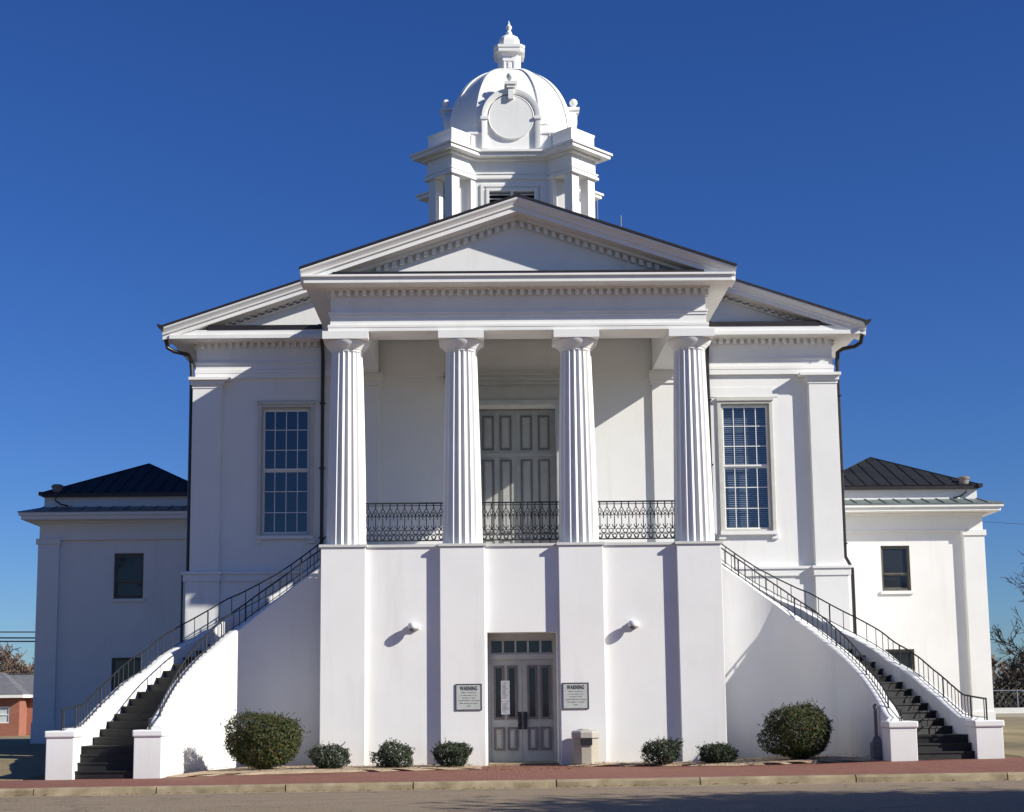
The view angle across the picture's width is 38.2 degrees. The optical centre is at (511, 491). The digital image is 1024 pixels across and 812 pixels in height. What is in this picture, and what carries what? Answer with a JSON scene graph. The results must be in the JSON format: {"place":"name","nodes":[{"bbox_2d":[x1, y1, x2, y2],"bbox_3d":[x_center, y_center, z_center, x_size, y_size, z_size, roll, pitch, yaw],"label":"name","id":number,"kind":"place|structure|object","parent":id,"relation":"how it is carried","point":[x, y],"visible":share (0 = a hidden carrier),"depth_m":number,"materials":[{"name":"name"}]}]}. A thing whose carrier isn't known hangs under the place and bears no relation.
{"place":"outdoors","nodes":[
{"label":"outdoors","id":0,"kind":"place"},
{"bbox_2d":[0,781,1023,811],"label":"road","id":1,"kind":"structure","parent":0,"point":[985,796],"depth_m":24.28,"materials":[{"name":"grey asphalt"}]},
{"bbox_2d":[0,780,1023,796],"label":"gutter","id":2,"kind":"object","parent":1,"relation":"on","point":[510,788],"visible":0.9,"depth_m":28.36,"materials":[{"name":"concrete"}]},
{"bbox_2d":[18,753,1015,795],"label":"fallen leaves","id":3,"kind":"object","parent":2,"relation":"on","point":[512,769],"visible":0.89,"depth_m":34.16,"materials":[{"name":"brown plant"}]},
{"bbox_2d":[0,695,1023,789],"bbox_3d":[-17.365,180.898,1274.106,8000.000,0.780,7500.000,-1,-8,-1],"label":"ground","id":4,"kind":"structure","parent":0,"point":[22,758],"depth_m":41.39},
{"bbox_2d":[0,663,14,673],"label":"bare tree","id":5,"kind":"object","parent":4,"relation":"on","point":[5,670],"visible":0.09,"depth_m":141.89,"materials":[{"name":"brown plant"}]},
{"bbox_2d":[0,672,33,735],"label":"brick house","id":6,"kind":"structure","parent":4,"relation":"on","point":[16,701],"depth_m":99.34,"materials":[{"name":"orange"}]},
{"bbox_2d":[0,706,9,722],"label":"window","id":7,"kind":"structure","parent":6,"relation":"in","point":[4,711],"depth_m":98.88,"materials":[{"name":"white glass"}]},
{"bbox_2d":[0,642,33,673],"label":"bare tree","id":8,"kind":"object","parent":4,"relation":"on","point":[13,661],"visible":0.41,"depth_m":145.27,"materials":[{"name":"brown plant"}]},
{"bbox_2d":[1,652,32,672],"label":"bare tree","id":9,"kind":"object","parent":4,"relation":"on","point":[17,663],"visible":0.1,"depth_m":147.09,"materials":[{"name":"brown plant"}]},
{"bbox_2d":[17,21,1004,779],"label":"courthouse","id":10,"kind":"structure","parent":4,"relation":"on","point":[525,423],"depth_m":38.71,"materials":[{"name":"white paint"}]},
{"bbox_2d":[111,657,139,691],"bbox_3d":[-12.636,6.152,48.568,0.970,1.420,0.150,-1,-8,-1],"label":"window","id":11,"kind":"structure","parent":10,"relation":"in","point":[117,663],"depth_m":48.59,"materials":[{"name":"black glass"}]},
{"bbox_2d":[111,553,143,601],"bbox_3d":[-12.673,2.837,48.978,1.080,1.620,0.260,-1,-8,-1],"label":"window","id":12,"kind":"structure","parent":10,"relation":"in","point":[128,570],"depth_m":49.01,"materials":[{"name":"black glass"}]},
{"bbox_2d":[252,391,319,543],"bbox_3d":[-6.488,-0.715,42.456,1.960,4.420,0.300,-1,-8,-1],"label":"window","id":13,"kind":"structure","parent":10,"relation":"in","point":[267,401],"depth_m":42.51,"materials":[{"name":"paint"}]},
{"bbox_2d":[408,623,418,631],"bbox_3d":[-2.450,3.378,36.861,0.275,0.235,0.325,-1,-8,-1],"label":"security light","id":14,"kind":"object","parent":10,"relation":"attached to","point":[413,627],"visible":1,"depth_m":36.74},
{"bbox_2d":[456,684,481,709],"bbox_3d":[-1.068,5.074,36.624,0.650,0.650,0.030,-1,-8,-1],"label":"warning sign","id":15,"kind":"object","parent":10,"relation":"attached to","point":[468,696],"visible":1,"depth_m":36.62,"materials":[{"name":"white metal"}]},
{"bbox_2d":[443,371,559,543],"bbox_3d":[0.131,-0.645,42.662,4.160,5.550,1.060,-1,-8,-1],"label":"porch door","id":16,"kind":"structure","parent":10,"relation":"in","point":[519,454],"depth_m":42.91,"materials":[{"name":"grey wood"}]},
{"bbox_2d":[501,681,509,700],"bbox_3d":[-0.170,5.064,37.684,0.220,0.515,0.015,-1,-8,-1],"label":"paper notice","id":17,"kind":"object","parent":10,"relation":"attached to","point":[505,690],"visible":1,"depth_m":37.69,"materials":[{"name":"white paper"}]},
{"bbox_2d":[501,701,509,713],"bbox_3d":[-0.165,5.489,37.624,0.220,0.325,0.015,-1,-8,-1],"label":"paper notice","id":18,"kind":"object","parent":10,"relation":"attached to","point":[505,707],"visible":1,"depth_m":37.63,"materials":[{"name":"white paper"}]},
{"bbox_2d":[487,633,558,765],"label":"entrance door","id":19,"kind":"structure","parent":10,"relation":"in","point":[527,735],"depth_m":37.69,"materials":[{"name":"grey wood"}]},
{"bbox_2d":[563,682,588,708],"bbox_3d":[1.581,5.050,36.665,0.650,0.650,0.030,-1,-8,-1],"label":"warning sign","id":20,"kind":"object","parent":10,"relation":"attached to","point":[575,695],"visible":1,"depth_m":36.66,"materials":[{"name":"white metal"}]},
{"bbox_2d":[628,620,638,629],"bbox_3d":[3.039,3.328,36.946,0.275,0.235,0.325,-1,-8,-1],"label":"security light","id":21,"kind":"object","parent":10,"relation":"attached to","point":[633,624],"visible":1,"depth_m":36.82,"materials":[{"name":"white plastic"}]},
{"bbox_2d":[710,387,778,538],"bbox_3d":[6.749,-0.831,42.698,1.960,4.420,0.373,-1,-8,-1],"label":"window","id":22,"kind":"structure","parent":10,"relation":"in","point":[754,397],"depth_m":42.77,"materials":[{"name":"paint"}]},
{"bbox_2d":[880,546,913,593],"bbox_3d":[12.793,2.603,49.375,1.080,1.620,0.260,-1,-8,-1],"label":"window","id":23,"kind":"structure","parent":10,"relation":"in","point":[895,560],"depth_m":49.41,"materials":[{"name":"black glass"}]},
{"bbox_2d":[885,649,914,670],"bbox_3d":[12.830,5.918,48.964,0.970,1.420,0.150,-1,-8,-1],"label":"window","id":24,"kind":"structure","parent":10,"relation":"in","point":[903,654],"depth_m":49.00,"materials":[{"name":"black glass"}]},
{"bbox_2d":[0,772,1023,795],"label":"curb","id":25,"kind":"structure","parent":4,"relation":"on","point":[512,783],"depth_m":28.49,"materials":[{"name":"concrete"}]},
{"bbox_2d":[990,550,1023,663],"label":"bare tree","id":26,"kind":"object","parent":4,"relation":"on","point":[1010,639],"visible":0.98,"depth_m":96.48,"materials":[{"name":"brown plant"}]},
{"bbox_2d":[991,654,1023,699],"bbox_3d":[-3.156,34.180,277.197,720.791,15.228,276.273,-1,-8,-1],"label":"woods","id":27,"kind":"object","parent":4,"relation":"on","point":[1002,665],"visible":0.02,"depth_m":360.55,"materials":[{"name":"brown plant"}]},
{"bbox_2d":[992,671,1023,707],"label":"undergrowth","id":28,"kind":"object","parent":4,"relation":"on","point":[1000,703],"visible":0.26,"depth_m":151.12,"materials":[{"name":"brown plant"}]},
{"bbox_2d":[993,690,1023,707],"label":"chain link fence","id":29,"kind":"object","parent":4,"relation":"on","point":[1010,695],"visible":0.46,"depth_m":84.61,"materials":[{"name":"silver metal"}]},
{"bbox_2d":[994,708,1023,716],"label":"wall","id":30,"kind":"structure","parent":4,"relation":"on","point":[1009,712],"depth_m":83.09,"materials":[{"name":"concrete"}]},
{"bbox_2d":[996,646,1023,692],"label":"scrub tree","id":31,"kind":"object","parent":4,"relation":"on","point":[1017,674],"visible":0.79,"depth_m":154.72,"materials":[{"name":"brown plant"}]},
{"bbox_2d":[1008,656,1023,689],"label":"scrub tree","id":32,"kind":"object","parent":4,"relation":"on","point":[1015,671],"visible":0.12,"depth_m":159.87,"materials":[{"name":"brown plant"}]},
{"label":"utility pole","id":33,"kind":"object","parent":4,"relation":"on","visible":0},
{"bbox_2d":[0,631,34,632],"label":"cable","id":34,"kind":"object","parent":33,"relation":"attached to","point":[17,631],"visible":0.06,"depth_m":85.61,"materials":[{"name":"metal"}]},
{"bbox_2d":[0,641,34,641],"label":"cable","id":35,"kind":"object","parent":33,"relation":"attached to","point":[17,641],"visible":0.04,"depth_m":86.79,"materials":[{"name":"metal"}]},
{"bbox_2d":[0,0,1023,693],"label":"sky","id":36,"kind":"structure","parent":0,"point":[162,162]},
{"bbox_2d":[0,757,1023,787],"bbox_3d":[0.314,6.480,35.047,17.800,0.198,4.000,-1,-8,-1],"label":"sidewalk","id":37,"kind":"structure","parent":0,"point":[518,768],"depth_m":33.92,"materials":[{"name":"brick"}]},
{"bbox_2d":[169,764,482,776],"bbox_3d":[-4.268,6.643,35.563,7.150,0.100,4.804,-1,-8,-1],"label":"planting bed","id":38,"kind":"object","parent":37,"relation":"on","point":[295,769],"visible":0.91,"depth_m":34.24,"materials":[{"name":"beige soil"}]},
{"bbox_2d":[220,706,310,769],"bbox_3d":[-5.869,5.849,35.127,2.084,1.543,1.690,-1,-8,-1],"label":"shrub","id":39,"kind":"object","parent":38,"relation":"on","point":[262,752],"visible":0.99,"depth_m":34.75,"materials":[{"name":"green plant"}]},
{"bbox_2d":[304,741,351,768],"bbox_3d":[-4.301,6.192,34.697,1.108,0.708,0.970,-1,-8,-1],"label":"shrub","id":40,"kind":"object","parent":38,"relation":"on","point":[335,753],"visible":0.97,"depth_m":34.46,"materials":[{"name":"green plant"}]},
{"bbox_2d":[369,737,415,767],"bbox_3d":[-2.837,6.183,34.962,1.095,0.771,1.094,-1,-8,-1],"label":"shrub","id":41,"kind":"object","parent":38,"relation":"on","point":[385,751],"visible":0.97,"depth_m":34.80,"materials":[{"name":"green plant"}]},
{"bbox_2d":[430,738,472,766],"bbox_3d":[-1.413,6.222,35.219,1.098,0.745,1.107,-1,-8,-1],"label":"shrub","id":42,"kind":"object","parent":38,"relation":"on","point":[449,758],"visible":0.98,"depth_m":35.00,"materials":[{"name":"green plant"}]},
{"bbox_2d":[567,756,875,765],"bbox_3d":[5.140,6.583,36.418,7.564,0.168,3.721,-3,-8,15],"label":"planting bed","id":43,"kind":"object","parent":37,"relation":"on","point":[816,759],"visible":0.86,"depth_m":35.06,"materials":[{"name":"beige soil"}]},
{"bbox_2d":[571,729,599,764],"bbox_3d":[1.796,6.220,36.064,0.674,0.880,0.674,-1,-8,-1],"label":"litter bin","id":44,"kind":"object","parent":43,"relation":"on","point":[585,746],"visible":0.89,"depth_m":35.80,"materials":[{"name":"concrete"}]},
{"bbox_2d":[639,736,683,764],"bbox_3d":[3.580,6.180,35.320,1.000,0.743,0.978,2,-8,-19],"label":"shrub","id":45,"kind":"object","parent":43,"relation":"on","point":[664,755],"visible":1,"depth_m":35.16,"materials":[{"name":"green plant"}]},
{"bbox_2d":[695,741,739,762],"bbox_3d":[4.911,6.236,35.312,1.054,0.606,1.055,-1,-8,-1],"label":"shrub","id":46,"kind":"object","parent":43,"relation":"on","point":[715,753],"visible":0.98,"depth_m":35.13,"materials":[{"name":"green plant"}]},
{"bbox_2d":[756,699,834,758],"bbox_3d":[6.888,5.683,35.423,1.744,1.507,1.913,-8,-11,41],"label":"shrub","id":47,"kind":"object","parent":43,"relation":"on","point":[813,728],"visible":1,"depth_m":35.08,"materials":[{"name":"green plant"}]},
{"bbox_2d":[870,704,882,759],"bbox_3d":[8.448,5.568,34.332,0.260,1.300,0.240,-1,-8,-1],"label":"stand pipe","id":48,"kind":"object","parent":37,"relation":"on","point":[876,748],"visible":0.83,"depth_m":34.20,"materials":[{"name":"grey metal"}]},
{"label":"utility pole","id":49,"kind":"object","parent":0,"visible":0},
{"bbox_2d":[0,637,34,638],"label":"cable","id":50,"kind":"object","parent":49,"relation":"attached to","point":[17,637],"visible":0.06,"depth_m":86.23,"materials":[{"name":"metal"}]}
]}

